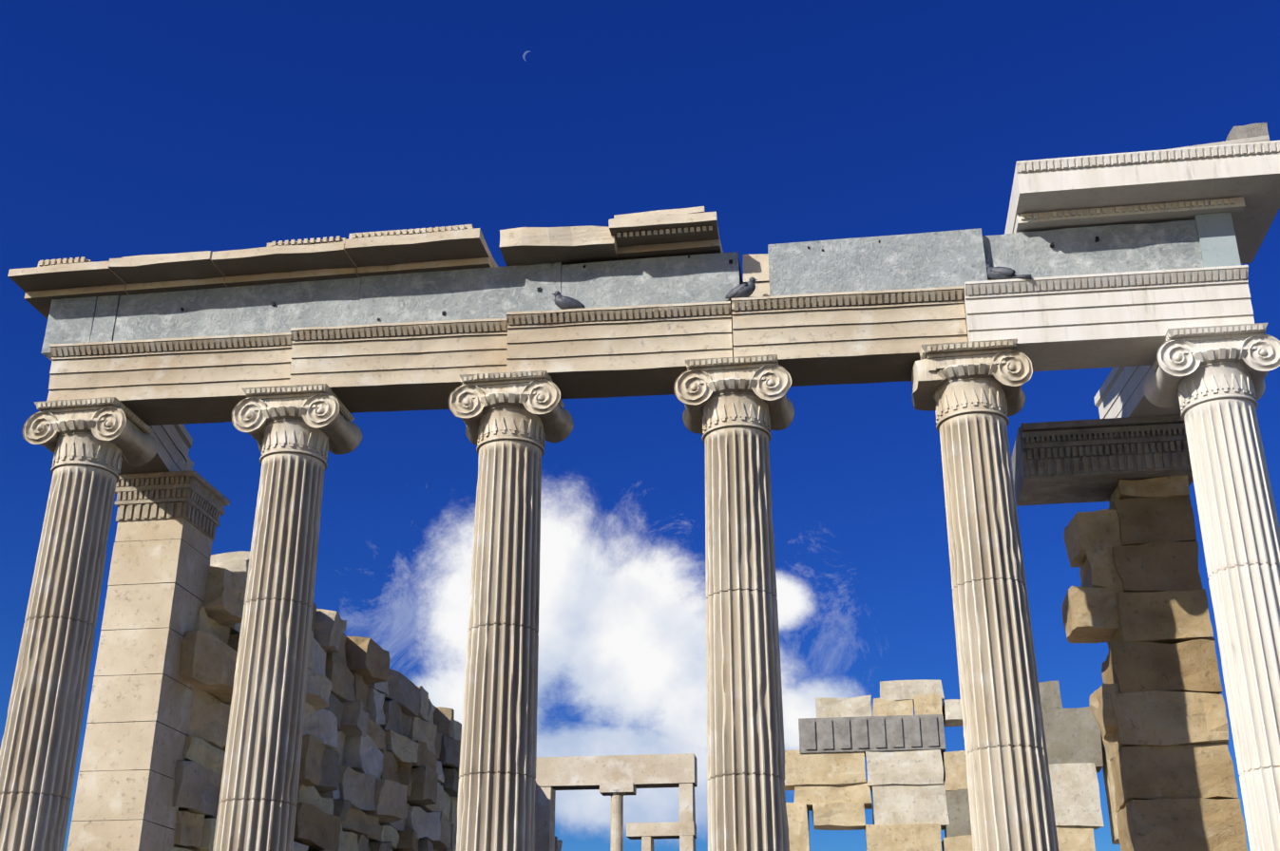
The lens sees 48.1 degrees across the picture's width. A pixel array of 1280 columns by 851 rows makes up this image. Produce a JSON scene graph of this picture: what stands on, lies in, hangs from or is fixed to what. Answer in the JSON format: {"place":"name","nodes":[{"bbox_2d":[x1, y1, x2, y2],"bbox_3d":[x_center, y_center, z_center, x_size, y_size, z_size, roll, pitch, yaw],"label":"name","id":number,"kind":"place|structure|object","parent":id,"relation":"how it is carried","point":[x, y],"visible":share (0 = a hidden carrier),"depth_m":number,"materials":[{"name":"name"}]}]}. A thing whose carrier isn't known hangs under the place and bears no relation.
{"place":"outdoors","nodes":[
{"label":"outdoors","id":0,"kind":"place"},
{"bbox_2d":[0,0,1279,850],"label":"sky","id":1,"kind":"structure","parent":0,"point":[128,127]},
{"bbox_2d":[783,679,1119,850],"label":"stone wall","id":2,"kind":"structure","parent":0,"point":[920,800],"depth_m":25.18,"materials":[{"name":"beige stone"}]},
{"bbox_2d":[798,714,945,757],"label":"stone block","id":3,"kind":"structure","parent":2,"relation":"attached to","point":[876,734],"depth_m":25.60,"materials":[{"name":"grey stone"}]},
{"bbox_3d":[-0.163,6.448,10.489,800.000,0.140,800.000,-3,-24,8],"label":"ground","id":4,"kind":"structure","parent":0,"visible":0},
{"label":"stylobate steps","id":5,"kind":"object","parent":4,"relation":"on","visible":0},
{"bbox_2d":[0,397,157,850],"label":"column","id":6,"kind":"structure","parent":5,"relation":"on","point":[88,443],"depth_m":13.16,"materials":[{"name":"stone"}]},
{"bbox_2d":[46,332,292,425],"bbox_3d":[-4.521,-0.423,14.149,2.449,0.597,0.778,-2,-24,6],"label":"architrave","id":7,"kind":"object","parent":6,"relation":"on","point":[181,381],"visible":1,"depth_m":13.89,"materials":[{"name":"stone"}]},
{"bbox_2d":[66,518,212,850],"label":"pilaster","id":8,"kind":"object","parent":5,"relation":"on","point":[137,729],"visible":0.98,"depth_m":14.77,"materials":[{"name":"stone"}]},
{"bbox_2d":[114,470,229,540],"bbox_3d":[-5.219,0.931,15.876,0.958,0.504,0.950,-3,-24,8],"label":"pilaster capital","id":9,"kind":"object","parent":8,"relation":"on","point":[197,500],"visible":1,"depth_m":15.52,"materials":[{"name":"beige stone"}]},
{"bbox_2d":[119,424,193,475],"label":"architrave beam","id":10,"kind":"structure","parent":9,"relation":"on","point":[175,442],"depth_m":15.50,"materials":[{"name":"stone"}]},
{"bbox_2d":[212,383,362,850],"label":"column","id":11,"kind":"structure","parent":5,"relation":"on","point":[297,432],"depth_m":12.84,"materials":[{"name":"stone"}]},
{"bbox_2d":[289,318,507,413],"bbox_3d":[-2.256,-0.551,13.858,2.102,0.599,0.785,-2,-24,5],"label":"architrave","id":12,"kind":"object","parent":11,"relation":"on","point":[395,367],"visible":0.9,"depth_m":13.60,"materials":[{"name":"stone"}]},
{"bbox_2d":[40,251,743,361],"bbox_3d":[-2.461,-1.075,14.143,6.938,0.606,0.610,-3,-24,8],"label":"frieze","id":13,"kind":"object","parent":12,"relation":"on","point":[481,294],"visible":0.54,"depth_m":13.88,"materials":[{"name":"stone"}]},
{"bbox_2d":[7,224,498,319],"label":"cornice","id":14,"kind":"structure","parent":13,"relation":"on","point":[467,247],"depth_m":13.97,"materials":[{"name":"stone"}]},
{"bbox_2d":[38,225,464,267],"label":"cornice eggs","id":15,"kind":"object","parent":14,"relation":"attached to","point":[42,263],"visible":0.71,"depth_m":13.75,"materials":[{"name":"stone"}]},
{"bbox_2d":[499,206,723,266],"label":"cornice","id":16,"kind":"structure","parent":13,"relation":"on","point":[524,246],"depth_m":13.53,"materials":[{"name":"stone"}]},
{"bbox_2d":[616,226,712,239],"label":"cornice eggs","id":17,"kind":"object","parent":16,"relation":"attached to","point":[649,234],"visible":1,"depth_m":13.34,"materials":[{"name":"beige stone"}]},
{"bbox_2d":[180,236,1099,321],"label":"dowel holes","id":18,"kind":"object","parent":13,"relation":"in","point":[1051,245],"visible":0.52,"depth_m":13.47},
{"bbox_2d":[171,551,562,850],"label":"block wall","id":19,"kind":"structure","parent":5,"relation":"on","point":[379,769],"depth_m":19.44,"materials":[{"name":"beige stone"}]},
{"bbox_2d":[534,753,697,850],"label":"wall frames","id":20,"kind":"structure","parent":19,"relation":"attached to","point":[617,778],"depth_m":27.94,"materials":[{"name":"stone"}]},
{"bbox_2d":[448,370,573,850],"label":"column","id":21,"kind":"structure","parent":5,"relation":"on","point":[514,421],"depth_m":12.54,"materials":[{"name":"stone"}]},
{"bbox_2d":[673,354,794,850],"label":"column","id":22,"kind":"structure","parent":5,"relation":"on","point":[736,410],"depth_m":12.25,"materials":[{"name":"stone"}]},
{"bbox_2d":[506,301,733,399],"bbox_3d":[-0.167,-0.683,13.569,2.102,0.608,0.797,-2,-24,6],"label":"architrave","id":23,"kind":"object","parent":22,"relation":"on","point":[616,352],"visible":0.96,"depth_m":13.30,"materials":[{"name":"stone"}]},
{"bbox_2d":[551,290,584,309],"bbox_3d":[-0.620,-1.142,13.501,0.435,0.244,0.147,5,-24,-11],"label":"pigeon","id":24,"kind":"object","parent":23,"relation":"on","point":[562,302],"visible":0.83,"depth_m":13.43,"materials":[{"name":"grey"}]},
{"bbox_2d":[911,338,1058,850],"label":"column","id":25,"kind":"structure","parent":5,"relation":"on","point":[971,394],"depth_m":11.96,"materials":[{"name":"stone"}]},
{"bbox_2d":[731,286,967,386],"bbox_3d":[1.927,-0.794,13.303,2.101,0.600,0.780,-2,-24,6],"label":"architrave","id":26,"kind":"object","parent":25,"relation":"on","point":[848,337],"visible":0.92,"depth_m":13.05,"materials":[{"name":"stone"}]},
{"bbox_2d":[725,277,757,304],"bbox_3d":[0.898,-1.230,13.298,0.435,0.244,0.147,-12,-26,26],"label":"pigeon","id":27,"kind":"object","parent":26,"relation":"on","point":[746,290],"visible":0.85,"depth_m":13.22,"materials":[{"name":"grey"}]},
{"bbox_2d":[742,253,769,297],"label":"stone block","id":28,"kind":"structure","parent":26,"relation":"on","point":[755,266],"depth_m":13.43,"materials":[{"name":"beige stone"}]},
{"bbox_2d":[1061,475,1247,850],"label":"stone pier","id":29,"kind":"structure","parent":5,"relation":"on","point":[1136,601],"depth_m":13.48,"materials":[{"name":"beige stone"}]},
{"bbox_2d":[1011,414,1193,506],"bbox_3d":[4.682,0.363,14.503,1.683,0.559,0.890,-3,-24,8],"label":"wall crown","id":30,"kind":"object","parent":29,"relation":"on","point":[1079,461],"visible":0.98,"depth_m":14.18},
{"bbox_2d":[1143,323,1279,850],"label":"column","id":31,"kind":"structure","parent":5,"relation":"on","point":[1211,380],"depth_m":11.91,"materials":[{"name":"stone"}]},
{"bbox_2d":[963,265,1254,371],"bbox_3d":[4.186,-0.932,12.984,2.464,0.590,0.821,-3,-24,8],"label":"architrave","id":32,"kind":"object","parent":31,"relation":"on","point":[1093,321],"visible":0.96,"depth_m":12.73,"materials":[{"name":"stone"}]},
{"bbox_2d":[767,228,987,296],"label":"frieze block","id":33,"kind":"structure","parent":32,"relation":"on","point":[940,259],"depth_m":13.19,"materials":[{"name":"grey stone"}]},
{"bbox_2d":[986,264,1031,280],"bbox_3d":[3.309,-1.386,12.943,0.435,0.244,0.147,-12,-26,26],"label":"pigeon","id":34,"kind":"object","parent":32,"relation":"on","point":[998,273],"visible":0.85,"depth_m":12.89,"materials":[{"name":"grey"}]},
{"bbox_2d":[982,219,1203,280],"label":"frieze block","id":35,"kind":"structure","parent":32,"relation":"on","point":[1124,248],"depth_m":13.03,"materials":[{"name":"grey stone"}]},
{"bbox_2d":[1004,134,1279,264],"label":"cornice","id":36,"kind":"structure","parent":35,"relation":"on","point":[1249,182],"depth_m":12.85,"materials":[{"name":"stone"}]},
{"bbox_2d":[1020,141,1279,220],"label":"cornice eggs","id":37,"kind":"object","parent":36,"relation":"attached to","point":[1157,158],"visible":0.77,"depth_m":12.82,"materials":[{"name":"stone"}]},
{"bbox_2d":[1225,122,1269,140],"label":"stone block","id":38,"kind":"structure","parent":36,"relation":"on","point":[1252,130],"depth_m":13.11,"materials":[{"name":"beige stone"}]},
{"bbox_2d":[1193,211,1241,267],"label":"frieze block","id":39,"kind":"structure","parent":32,"relation":"on","point":[1217,239],"depth_m":12.85,"materials":[{"name":"grey stone"}]},
{"bbox_2d":[1094,365,1181,419],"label":"architrave beam","id":40,"kind":"structure","parent":31,"relation":"on","point":[1119,393],"depth_m":14.19,"materials":[{"name":"stone"}]}
]}

